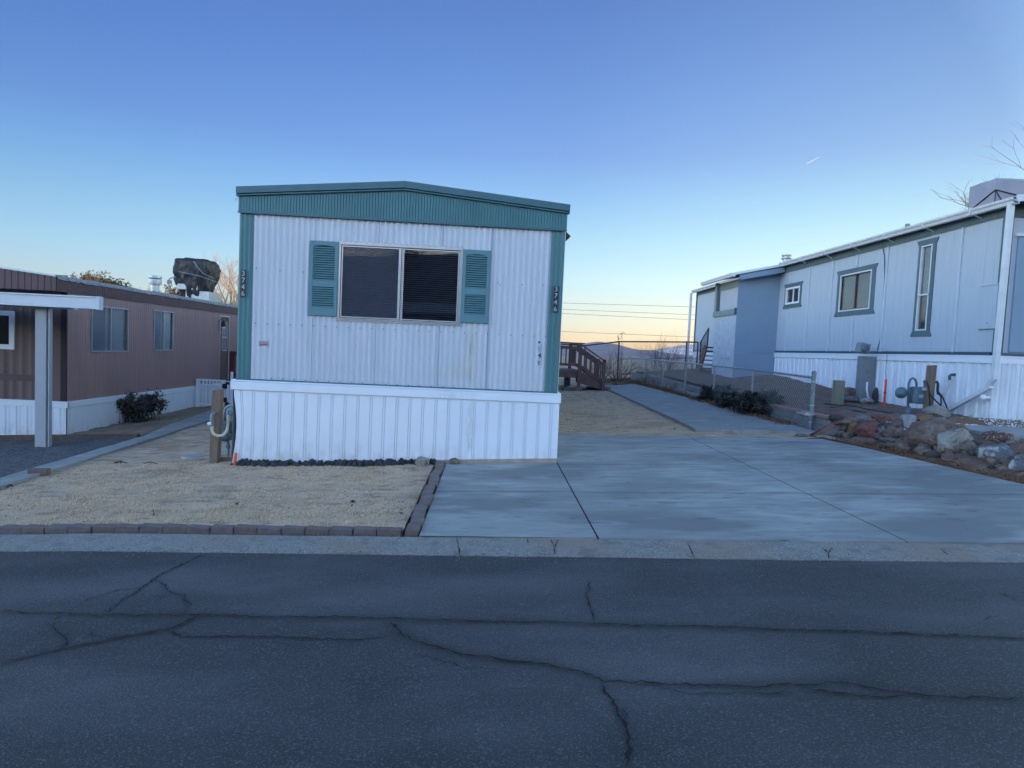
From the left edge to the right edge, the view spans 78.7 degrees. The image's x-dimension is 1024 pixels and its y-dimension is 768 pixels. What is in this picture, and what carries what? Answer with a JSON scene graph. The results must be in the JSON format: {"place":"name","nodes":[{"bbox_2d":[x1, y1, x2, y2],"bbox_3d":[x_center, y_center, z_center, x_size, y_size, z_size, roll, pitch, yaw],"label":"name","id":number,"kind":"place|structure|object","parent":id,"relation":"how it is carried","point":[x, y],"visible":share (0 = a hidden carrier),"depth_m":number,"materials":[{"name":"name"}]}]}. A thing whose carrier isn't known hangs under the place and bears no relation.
{"place":"outdoors","nodes":[
{"label":"outdoors","id":0,"kind":"place"},
{"bbox_2d":[0,437,136,476],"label":"driveway","id":1,"kind":"structure","parent":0,"point":[16,456],"depth_m":9.37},
{"bbox_2d":[0,410,223,488],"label":"walk","id":2,"kind":"structure","parent":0,"point":[167,430],"depth_m":9.13,"materials":[{"name":"concrete"}]},
{"bbox_2d":[27,468,50,475],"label":"paver brick","id":3,"kind":"object","parent":2,"relation":"on","point":[43,471],"visible":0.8,"depth_m":7.44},
{"bbox_2d":[72,407,224,435],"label":"soil","id":4,"kind":"structure","parent":0,"point":[150,425],"depth_m":12.37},
{"bbox_2d":[116,387,169,422],"bbox_3d":[-7.869,0.430,12.972,1.383,0.797,1.024,4,3,17],"label":"leafy bush","id":5,"kind":"object","parent":4,"relation":"on","point":[146,403],"visible":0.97,"depth_m":12.81,"materials":[{"name":"green plant"}]},
{"bbox_2d":[78,406,232,464],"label":"side yard","id":6,"kind":"structure","parent":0,"point":[176,446],"depth_m":9.24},
{"bbox_2d":[181,454,203,458],"bbox_3d":[-4.379,1.002,8.560,0.280,0.038,0.280,3,3,-2],"label":"concrete lid","id":7,"kind":"object","parent":6,"relation":"on","point":[189,456],"visible":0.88,"depth_m":8.51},
{"bbox_2d":[196,379,225,406],"bbox_3d":[-7.662,0.277,15.872,0.720,0.793,0.060,3,3,-2],"label":"picket fence","id":8,"kind":"object","parent":6,"relation":"on","point":[198,384],"visible":0.76,"depth_m":15.85,"materials":[{"name":"white plastic"}]},
{"bbox_2d":[222,372,232,405],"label":"picket gate","id":9,"kind":"structure","parent":6,"relation":"on","point":[228,399],"depth_m":15.85,"materials":[{"name":"white plastic"}]},
{"bbox_2d":[222,404,232,456],"bbox_3d":[-3.811,0.652,8.491,0.327,0.771,0.220,3,3,-2],"label":"pipe","id":10,"kind":"object","parent":6,"relation":"on","point":[227,437],"visible":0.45,"depth_m":8.44,"materials":[{"name":"grey metal"}]},
{"bbox_2d":[0,461,432,531],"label":"gravel yard","id":11,"kind":"structure","parent":0,"point":[211,501],"depth_m":6.42,"materials":[{"name":"gravel"}]},
{"bbox_2d":[209,389,223,463],"bbox_3d":[-3.830,0.569,8.090,0.131,1.002,0.110,3,3,-2],"label":"timber post","id":12,"kind":"object","parent":11,"relation":"on","point":[217,408],"visible":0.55,"depth_m":8.04,"materials":[{"name":"wood"}]},
{"bbox_2d":[207,410,229,436],"bbox_3d":[-3.766,0.505,8.139,0.246,0.331,0.427,3,3,-2],"label":"gas hose","id":13,"kind":"object","parent":12,"relation":"attached to","point":[212,415],"visible":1,"depth_m":7.96,"materials":[{"name":"plastic"}]},
{"bbox_2d":[281,525,306,535],"bbox_3d":[-1.781,1.212,5.112,0.194,0.094,0.084,3,3,2],"label":"paver brick","id":14,"kind":"object","parent":11,"relation":"on","point":[293,529],"visible":0.64,"depth_m":5.07,"materials":[{"name":"brick"}]},
{"bbox_2d":[415,456,428,466],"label":"rock","id":15,"kind":"object","parent":11,"relation":"on","point":[420,461],"visible":0.93,"depth_m":7.83,"materials":[{"name":"stone"}]},
{"bbox_2d":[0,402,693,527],"bbox_3d":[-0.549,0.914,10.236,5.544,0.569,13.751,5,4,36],"label":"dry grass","id":16,"kind":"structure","parent":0,"point":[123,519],"depth_m":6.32,"materials":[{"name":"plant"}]},
{"bbox_2d":[2,356,703,536],"bbox_3d":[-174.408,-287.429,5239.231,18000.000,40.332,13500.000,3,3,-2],"label":"ground","id":17,"kind":"structure","parent":0,"point":[560,378],"depth_m":1166.27,"materials":[{"name":"soil"}]},
{"bbox_2d":[0,524,25,533],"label":"paver brick","id":18,"kind":"object","parent":17,"relation":"on","point":[8,529],"visible":0.5,"depth_m":5.14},
{"bbox_2d":[21,524,49,533],"bbox_3d":[-3.943,1.225,5.182,0.194,0.094,0.105,3,-2,3],"label":"paver brick","id":19,"kind":"object","parent":17,"relation":"on","point":[34,528],"visible":0.5,"depth_m":5.13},
{"bbox_2d":[0,292,102,446],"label":"carport","id":20,"kind":"object","parent":17,"relation":"on","point":[44,305],"visible":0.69,"depth_m":9.68,"materials":[{"name":"white paint"}]},
{"bbox_2d":[45,524,71,533],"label":"paver brick","id":21,"kind":"object","parent":17,"relation":"on","point":[54,528],"visible":0.52,"depth_m":5.13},
{"bbox_2d":[0,433,139,440],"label":"timber edging","id":22,"kind":"object","parent":17,"relation":"on","point":[32,437],"visible":0.55,"depth_m":10.58,"materials":[{"name":"wood"}]},
{"bbox_2d":[68,523,94,533],"bbox_3d":[-3.550,1.212,5.159,0.191,0.093,0.084,2,4,3],"label":"paver brick","id":23,"kind":"object","parent":17,"relation":"on","point":[78,527],"visible":0.62,"depth_m":5.12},
{"bbox_2d":[69,270,131,286],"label":"evergreen tree","id":24,"kind":"object","parent":17,"relation":"on","point":[88,276],"visible":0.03,"depth_m":58.49,"materials":[{"name":"plant"}]},
{"bbox_2d":[92,523,118,533],"bbox_3d":[-3.351,1.212,5.160,0.193,0.095,0.082,4,4,2],"label":"paver brick","id":25,"kind":"object","parent":17,"relation":"on","point":[100,528],"visible":0.52,"depth_m":5.12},
{"bbox_2d":[0,267,237,434],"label":"mobile home","id":26,"kind":"object","parent":17,"relation":"on","point":[172,348],"visible":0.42,"depth_m":12.24,"materials":[{"name":"brown paint"}]},
{"bbox_2d":[0,310,14,349],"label":"window","id":27,"kind":"structure","parent":26,"relation":"in","point":[11,314],"depth_m":10.98,"materials":[{"name":"white plastic"}]},
{"bbox_2d":[90,306,128,351],"bbox_3d":[-7.889,-1.072,12.259,0.033,0.880,1.190,3,3,-2],"label":"window","id":28,"kind":"structure","parent":26,"relation":"in","point":[109,326],"depth_m":12.24,"materials":[{"name":"glass"}]},
{"bbox_2d":[153,310,173,350],"bbox_3d":[-7.954,-1.214,14.243,0.033,0.900,0.850,3,3,-2],"label":"window","id":29,"kind":"structure","parent":26,"relation":"in","point":[163,321],"depth_m":14.23,"materials":[{"name":"glass"}]},
{"bbox_2d":[172,257,220,297],"bbox_3d":[-9.713,-3.264,19.445,1.451,1.273,1.342,3,3,-2],"label":"covered rooftop cooler","id":30,"kind":"object","parent":26,"relation":"on","point":[194,276],"visible":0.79,"depth_m":19.16,"materials":[{"name":"fabric"}]},
{"bbox_2d":[218,315,229,382],"bbox_3d":[-8.100,-0.979,17.524,0.050,1.860,0.620,3,3,-2],"label":"door","id":31,"kind":"structure","parent":26,"relation":"in","point":[223,333],"depth_m":17.55,"materials":[{"name":"paint"}]},
{"bbox_2d":[115,523,140,533],"bbox_3d":[-3.155,1.208,5.145,0.194,0.092,0.082,3,5,1],"label":"paver brick","id":32,"kind":"object","parent":17,"relation":"on","point":[125,528],"visible":0.53,"depth_m":5.11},
{"bbox_2d":[139,523,165,533],"bbox_3d":[-2.958,1.205,5.151,0.192,0.094,0.084,3,2,0],"label":"paver brick","id":33,"kind":"object","parent":17,"relation":"on","point":[150,528],"visible":0.58,"depth_m":5.11,"materials":[{"name":"brick"}]},
{"bbox_2d":[146,284,180,295],"bbox_3d":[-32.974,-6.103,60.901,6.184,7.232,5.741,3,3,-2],"label":"roof vent","id":34,"kind":"object","parent":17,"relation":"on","point":[173,292],"visible":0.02,"depth_m":60.27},
{"bbox_2d":[163,523,188,533],"bbox_3d":[-2.762,1.206,5.140,0.193,0.093,0.084,3,3,0],"label":"paver brick","id":35,"kind":"object","parent":17,"relation":"on","point":[169,527],"visible":0.6,"depth_m":5.10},
{"bbox_2d":[186,524,211,534],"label":"paver brick","id":36,"kind":"object","parent":17,"relation":"on","point":[195,528],"visible":0.54,"depth_m":5.09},
{"bbox_2d":[203,248,238,304],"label":"bare tree","id":37,"kind":"object","parent":17,"relation":"on","point":[228,287],"visible":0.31,"depth_m":51.07,"materials":[{"name":"beige plant"}]},
{"bbox_2d":[210,524,235,534],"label":"paver brick","id":38,"kind":"object","parent":17,"relation":"on","point":[223,529],"visible":0.58,"depth_m":5.09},
{"bbox_2d":[229,351,236,380],"bbox_3d":[-7.339,-0.220,17.582,1.200,1.348,0.120,3,3,-2],"label":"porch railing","id":39,"kind":"object","parent":17,"relation":"on","point":[232,363],"visible":0.38,"depth_m":17.50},
{"bbox_2d":[234,524,260,534],"bbox_3d":[-2.173,1.207,5.126,0.192,0.091,0.082,3,3,2],"label":"paver brick","id":40,"kind":"object","parent":17,"relation":"on","point":[244,528],"visible":0.64,"depth_m":5.09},
{"bbox_2d":[257,525,282,534],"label":"paver brick","id":41,"kind":"object","parent":17,"relation":"on","point":[269,529],"visible":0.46,"depth_m":5.07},
{"bbox_2d":[305,525,329,535],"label":"paver brick","id":42,"kind":"object","parent":17,"relation":"on","point":[311,529],"visible":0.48,"depth_m":5.06,"materials":[{"name":"brick"}]},
{"bbox_2d":[329,526,353,535],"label":"paver brick","id":43,"kind":"object","parent":17,"relation":"on","point":[334,530],"visible":0.54,"depth_m":5.06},
{"bbox_2d":[353,526,377,535],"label":"paver brick","id":44,"kind":"object","parent":17,"relation":"on","point":[367,530],"visible":0.54,"depth_m":5.05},
{"bbox_2d":[377,527,401,536],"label":"paver brick","id":45,"kind":"object","parent":17,"relation":"on","point":[386,531],"visible":0.56,"depth_m":5.04,"materials":[{"name":"brick"}]},
{"bbox_2d":[231,181,570,464],"bbox_3d":[-1.705,-1.164,16.894,4.252,3.753,18.100,3,3,-2],"label":"mobile home","id":46,"kind":"object","parent":17,"relation":"on","point":[362,306],"visible":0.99,"depth_m":7.91,"materials":[{"name":"white paint"}]},
{"bbox_2d":[336,241,463,326],"bbox_3d":[-1.417,-1.263,7.916,1.574,0.998,0.105,3,3,-2],"label":"window","id":47,"kind":"structure","parent":46,"relation":"in","point":[371,280],"depth_m":7.88,"materials":[{"name":"glass"}]},
{"bbox_2d":[405,523,420,536],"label":"paver brick","id":48,"kind":"object","parent":17,"relation":"on","point":[413,530],"visible":0.74,"depth_m":5.03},
{"bbox_2d":[410,517,424,531],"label":"paver brick","id":49,"kind":"object","parent":17,"relation":"on","point":[417,520],"visible":0.5,"depth_m":5.29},
{"bbox_2d":[411,510,425,519],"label":"paver brick","id":50,"kind":"object","parent":17,"relation":"on","point":[419,513],"visible":0.56,"depth_m":5.52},
{"bbox_2d":[0,533,1023,562],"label":"gutter","id":51,"kind":"object","parent":17,"relation":"on","point":[593,548],"visible":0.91,"depth_m":4.71,"materials":[{"name":"concrete"}]},
{"bbox_2d":[560,341,698,379],"bbox_3d":[3.358,-0.893,27.627,9.140,2.313,2.009,5,4,34],"label":"chain link fence","id":52,"kind":"object","parent":17,"relation":"on","point":[678,342],"visible":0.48,"depth_m":25.79,"materials":[{"name":"grey metal"}]},
{"bbox_2d":[630,357,816,429],"bbox_3d":[5.084,-0.110,18.219,0.090,1.175,14.425,3,3,-2],"label":"chain link fence","id":53,"kind":"object","parent":17,"relation":"on","point":[812,377],"visible":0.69,"depth_m":14.50,"materials":[{"name":"metal"}]},
{"bbox_2d":[632,373,830,430],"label":"block wall","id":54,"kind":"structure","parent":17,"relation":"on","point":[821,420],"depth_m":12.14,"materials":[{"name":"grey concrete"}]},
{"bbox_2d":[727,389,788,415],"bbox_3d":[5.247,0.427,13.253,1.269,0.711,1.142,1,4,-32],"label":"evergreen shrub","id":55,"kind":"object","parent":17,"relation":"on","point":[749,401],"visible":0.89,"depth_m":13.07,"materials":[{"name":"green plant"}]},
{"bbox_2d":[686,194,1023,419],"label":"mobile home","id":56,"kind":"object","parent":17,"relation":"on","point":[944,294],"visible":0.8,"depth_m":13.20,"materials":[{"name":"white paint"}]},
{"bbox_2d":[783,281,802,308],"bbox_3d":[8.085,-2.546,17.948,0.060,0.710,1.100,3,3,-2],"label":"window","id":57,"kind":"structure","parent":56,"relation":"in","point":[793,291],"depth_m":17.93,"materials":[{"name":"glass"}]},
{"bbox_2d":[834,263,877,316],"bbox_3d":[8.180,-2.203,14.869,0.060,1.130,1.660,3,3,-2],"label":"window","id":58,"kind":"structure","parent":56,"relation":"in","point":[855,286],"depth_m":14.82,"materials":[{"name":"glass"}]},
{"bbox_2d":[910,236,939,336],"bbox_3d":[8.253,-1.918,12.473,0.060,1.930,0.610,3,3,-2],"label":"window","id":59,"kind":"structure","parent":56,"relation":"in","point":[927,248],"depth_m":12.49,"materials":[{"name":"glass"}]},
{"bbox_2d":[935,373,955,395],"bbox_3d":[7.975,0.010,11.472,0.488,0.431,0.106,2,3,-19],"label":"gas pipe","id":60,"kind":"object","parent":56,"relation":"attached to","point":[948,386],"visible":0.87,"depth_m":11.44,"materials":[{"name":"plastic"}]},
{"bbox_2d":[968,178,1023,208],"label":"covered rooftop cooler","id":61,"kind":"object","parent":56,"relation":"on","point":[990,191],"visible":0.44,"depth_m":12.16,"materials":[{"name":"grey fabric"}]},
{"bbox_2d":[1008,233,1023,352],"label":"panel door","id":62,"kind":"structure","parent":56,"relation":"in","point":[1016,332],"depth_m":10.58,"materials":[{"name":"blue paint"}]},
{"bbox_2d":[931,122,1023,216],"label":"bare tree","id":63,"kind":"object","parent":17,"relation":"on","point":[964,201],"visible":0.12,"depth_m":25.55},
{"bbox_2d":[0,551,1023,767],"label":"road","id":64,"kind":"structure","parent":0,"point":[390,697],"depth_m":3.02,"materials":[{"name":"asphalt"}]},
{"bbox_2d":[0,438,1020,568],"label":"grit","id":65,"kind":"object","parent":64,"relation":"on","point":[415,549],"visible":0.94,"depth_m":4.59,"materials":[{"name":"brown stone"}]},
{"bbox_2d":[2,555,1023,765],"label":"road cracks","id":66,"kind":"object","parent":64,"relation":"on","point":[629,751],"visible":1,"depth_m":3.27,"materials":[{"name":"asphalt"}]},
{"bbox_2d":[0,0,1023,349],"label":"sky","id":67,"kind":"structure","parent":0,"point":[687,144],"materials":[{"name":"blue"}]},
{"bbox_2d":[560,342,692,361],"bbox_3d":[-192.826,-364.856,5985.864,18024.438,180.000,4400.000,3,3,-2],"label":"hills","id":68,"kind":"structure","parent":0,"point":[612,346],"depth_m":4834.86,"materials":[{"name":"soil"}]},
{"bbox_2d":[575,377,693,384],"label":"back soil","id":69,"kind":"structure","parent":0,"point":[610,382],"depth_m":23.66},
{"bbox_2d":[601,345,645,381],"bbox_3d":[4.206,-0.928,24.280,1.592,1.878,1.883,0,4,-41],"label":"bare shrub","id":70,"kind":"object","parent":69,"relation":"on","point":[613,370],"visible":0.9,"depth_m":24.25,"materials":[{"name":"plant"}]},
{"bbox_2d":[628,330,707,378],"bbox_3d":[6.229,-1.112,24.871,3.285,2.190,2.453,6,4,43],"label":"bare shrub","id":71,"kind":"object","parent":69,"relation":"on","point":[662,349],"visible":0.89,"depth_m":24.74,"materials":[{"name":"plant"}]},
{"bbox_2d":[656,344,692,355],"bbox_3d":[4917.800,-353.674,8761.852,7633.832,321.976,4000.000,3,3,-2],"label":"mountains","id":72,"kind":"structure","parent":0,"point":[678,350],"depth_m":8343.69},
{"bbox_2d":[558,380,841,440],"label":"back yard","id":73,"kind":"structure","parent":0,"point":[580,396],"depth_m":12.62,"materials":[{"name":"gravel"}]},
{"bbox_2d":[559,342,610,390],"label":"deck","id":74,"kind":"structure","parent":73,"relation":"on","point":[587,377],"depth_m":20.19,"materials":[{"name":"brown wood"}]},
{"bbox_2d":[650,382,708,399],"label":"kerb","id":75,"kind":"structure","parent":73,"relation":"on","point":[690,393],"depth_m":18.30,"materials":[{"name":"concrete"}]},
{"bbox_2d":[586,384,815,434],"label":"path","id":76,"kind":"structure","parent":0,"point":[694,415],"depth_m":13.06,"materials":[{"name":"concrete"}]},
{"bbox_2d":[419,434,1023,544],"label":"driveway","id":77,"kind":"structure","parent":0,"point":[729,499],"depth_m":6.27,"materials":[{"name":"concrete"}]},
{"bbox_2d":[420,437,1005,540],"bbox_3d":[2.442,1.063,7.431,6.500,0.315,5.450,3,3,-2],"label":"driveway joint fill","id":78,"kind":"object","parent":77,"relation":"on","point":[676,492],"visible":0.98,"depth_m":6.43,"materials":[{"name":"concrete"}]},
{"bbox_2d":[624,369,1023,480],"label":"raised yard","id":79,"kind":"structure","parent":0,"point":[975,461],"depth_m":12.27,"materials":[{"name":"brown soil"}]},
{"bbox_2d":[697,328,712,371],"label":"side stairs","id":80,"kind":"structure","parent":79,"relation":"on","point":[703,349],"depth_m":21.93,"materials":[{"name":"grey"}]},
{"bbox_2d":[694,384,740,400],"bbox_3d":[5.414,0.271,16.255,1.391,0.611,1.082,3,3,-2],"label":"evergreen shrub","id":81,"kind":"object","parent":79,"relation":"on","point":[706,392],"visible":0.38,"depth_m":15.99,"materials":[{"name":"green plant"}]},
{"bbox_2d":[714,387,747,407],"bbox_3d":[5.257,0.397,14.553,1.115,0.600,1.092,3,3,-2],"label":"evergreen shrub","id":82,"kind":"object","parent":79,"relation":"on","point":[721,400],"visible":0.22,"depth_m":14.43,"materials":[{"name":"green plant"}]},
{"bbox_2d":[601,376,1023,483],"bbox_3d":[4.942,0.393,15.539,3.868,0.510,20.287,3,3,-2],"label":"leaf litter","id":83,"kind":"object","parent":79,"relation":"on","point":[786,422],"visible":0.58,"depth_m":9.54,"materials":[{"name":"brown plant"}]},
{"bbox_2d":[828,414,843,421],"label":"rock","id":84,"kind":"object","parent":79,"relation":"on","point":[834,417],"visible":0.92,"depth_m":10.51,"materials":[{"name":"stone"}]},
{"bbox_2d":[831,380,844,404],"bbox_3d":[6.965,0.201,13.327,0.190,0.556,0.160,3,3,-2],"label":"utility box","id":85,"kind":"object","parent":79,"relation":"on","point":[838,388],"visible":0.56,"depth_m":13.25,"materials":[{"name":"green paint"}]},
{"bbox_2d":[831,419,850,425],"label":"rock","id":86,"kind":"object","parent":79,"relation":"on","point":[843,422],"visible":0.69,"depth_m":10.48,"materials":[{"name":"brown stone"}]},
{"bbox_2d":[719,377,975,447],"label":"pebbles","id":87,"kind":"object","parent":79,"relation":"on","point":[829,398],"visible":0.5,"depth_m":13.07,"materials":[{"name":"gravel"}]},
{"bbox_2d":[844,387,855,396],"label":"rock","id":88,"kind":"object","parent":79,"relation":"on","point":[849,391],"visible":0.56,"depth_m":14.04,"materials":[{"name":"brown stone"}]},
{"bbox_2d":[844,396,858,401],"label":"rock","id":89,"kind":"object","parent":79,"relation":"on","point":[851,398],"visible":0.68,"depth_m":13.51,"materials":[{"name":"grey stone"}]},
{"bbox_2d":[854,414,871,421],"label":"rock","id":90,"kind":"object","parent":79,"relation":"on","point":[862,418],"visible":0.73,"depth_m":10.51,"materials":[{"name":"grey stone"}]},
{"bbox_2d":[855,342,876,399],"bbox_3d":[7.848,-0.219,13.882,0.466,1.401,0.370,3,3,-2],"label":"electric pedestal","id":91,"kind":"object","parent":79,"relation":"on","point":[865,376],"visible":0.82,"depth_m":13.87,"materials":[{"name":"grey paint"}]},
{"bbox_2d":[853,422,878,436],"bbox_3d":[5.761,0.751,10.128,0.355,0.280,0.384,3,3,-2],"label":"rock","id":92,"kind":"object","parent":79,"relation":"on","point":[866,429],"visible":0.75,"depth_m":10.02,"materials":[{"name":"red stone"}]},
{"bbox_2d":[869,415,891,422],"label":"rock","id":93,"kind":"object","parent":79,"relation":"on","point":[881,418],"visible":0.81,"depth_m":10.54,"materials":[{"name":"red stone"}]},
{"bbox_2d":[881,427,895,437],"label":"rock","id":94,"kind":"object","parent":79,"relation":"on","point":[888,432],"visible":0.66,"depth_m":9.72,"materials":[{"name":"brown stone"}]},
{"bbox_2d":[894,440,910,452],"bbox_3d":[5.637,0.934,9.002,0.211,0.249,0.212,3,3,-2],"label":"rock","id":95,"kind":"object","parent":79,"relation":"on","point":[902,446],"visible":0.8,"depth_m":8.95,"materials":[{"name":"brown stone"}]},
{"bbox_2d":[899,414,916,426],"bbox_3d":[6.401,0.640,10.058,0.256,0.304,0.244,3,3,12],"label":"rock","id":96,"kind":"object","parent":79,"relation":"on","point":[908,419],"visible":0.56,"depth_m":9.99,"materials":[{"name":"stone"}]},
{"bbox_2d":[895,377,926,413],"bbox_3d":[7.353,0.231,11.454,0.659,0.722,0.247,3,3,-2],"label":"gas meter","id":97,"kind":"object","parent":79,"relation":"on","point":[915,394],"visible":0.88,"depth_m":11.40,"materials":[{"name":"grey metal"}]},
{"bbox_2d":[913,446,930,455],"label":"rock","id":98,"kind":"object","parent":79,"relation":"on","point":[920,450],"visible":0.56,"depth_m":8.66,"materials":[{"name":"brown stone"}]},
{"bbox_2d":[922,365,936,409],"bbox_3d":[7.587,0.151,11.347,0.141,0.991,0.100,3,3,-2],"label":"timber post","id":99,"kind":"object","parent":79,"relation":"on","point":[931,371],"visible":0.54,"depth_m":11.30,"materials":[{"name":"wood"}]},
{"bbox_2d":[908,417,956,447],"bbox_3d":[6.082,0.770,9.009,0.517,0.583,0.569,0,4,-41],"label":"rock","id":100,"kind":"object","parent":79,"relation":"on","point":[927,431],"visible":0.62,"depth_m":8.92,"materials":[{"name":"brown stone"}]},
{"bbox_2d":[925,450,940,457],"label":"rock","id":101,"kind":"object","parent":79,"relation":"on","point":[933,454],"visible":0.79,"depth_m":8.44,"materials":[{"name":"stone"}]},
{"bbox_2d":[921,405,950,416],"bbox_3d":[7.521,0.509,11.007,0.474,0.286,0.336,3,3,-2],"label":"rock","id":102,"kind":"object","parent":79,"relation":"on","point":[938,410],"visible":0.73,"depth_m":10.92,"materials":[{"name":"stone"}]},
{"bbox_2d":[941,452,956,461],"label":"rock","id":103,"kind":"object","parent":79,"relation":"on","point":[948,456],"visible":0.77,"depth_m":8.20,"materials":[{"name":"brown stone"}]},
{"bbox_2d":[936,428,973,450],"bbox_3d":[6.109,0.831,8.666,0.518,0.471,0.404,3,3,-2],"label":"rock","id":104,"kind":"object","parent":79,"relation":"on","point":[949,439],"visible":0.61,"depth_m":8.52,"materials":[{"name":"stone"}]},
{"bbox_2d":[886,417,1023,427],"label":"stone chips","id":105,"kind":"object","parent":79,"relation":"on","point":[996,424],"visible":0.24,"depth_m":10.51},
{"bbox_2d":[959,439,976,450],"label":"rock","id":106,"kind":"object","parent":79,"relation":"on","point":[967,444],"visible":0.73,"depth_m":8.37,"materials":[{"name":"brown stone"}]},
{"bbox_2d":[965,425,1023,439],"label":"patio slab","id":107,"kind":"structure","parent":79,"relation":"on","point":[1017,433],"depth_m":9.54,"materials":[{"name":"concrete"}]},
{"bbox_2d":[976,444,1016,460],"bbox_3d":[6.191,0.888,8.025,0.402,0.258,0.392,3,3,-2],"label":"rock","id":108,"kind":"object","parent":79,"relation":"on","point":[998,452],"visible":0.73,"depth_m":7.89,"materials":[{"name":"stone"}]},
{"bbox_2d":[982,430,1013,440],"bbox_3d":[6.725,0.742,8.609,0.313,0.193,0.322,1,3,-24],"label":"rock","id":109,"kind":"object","parent":79,"relation":"on","point":[987,435],"visible":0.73,"depth_m":8.53,"materials":[{"name":"brown stone"}]},
{"bbox_2d":[1007,442,1023,454],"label":"rock","id":110,"kind":"object","parent":79,"relation":"on","point":[1017,448],"visible":0.63,"depth_m":7.86,"materials":[{"name":"brown stone"}]},
{"bbox_2d":[1008,454,1023,470],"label":"rock","id":111,"kind":"object","parent":79,"relation":"on","point":[1016,462],"visible":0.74,"depth_m":7.48,"materials":[{"name":"stone"}]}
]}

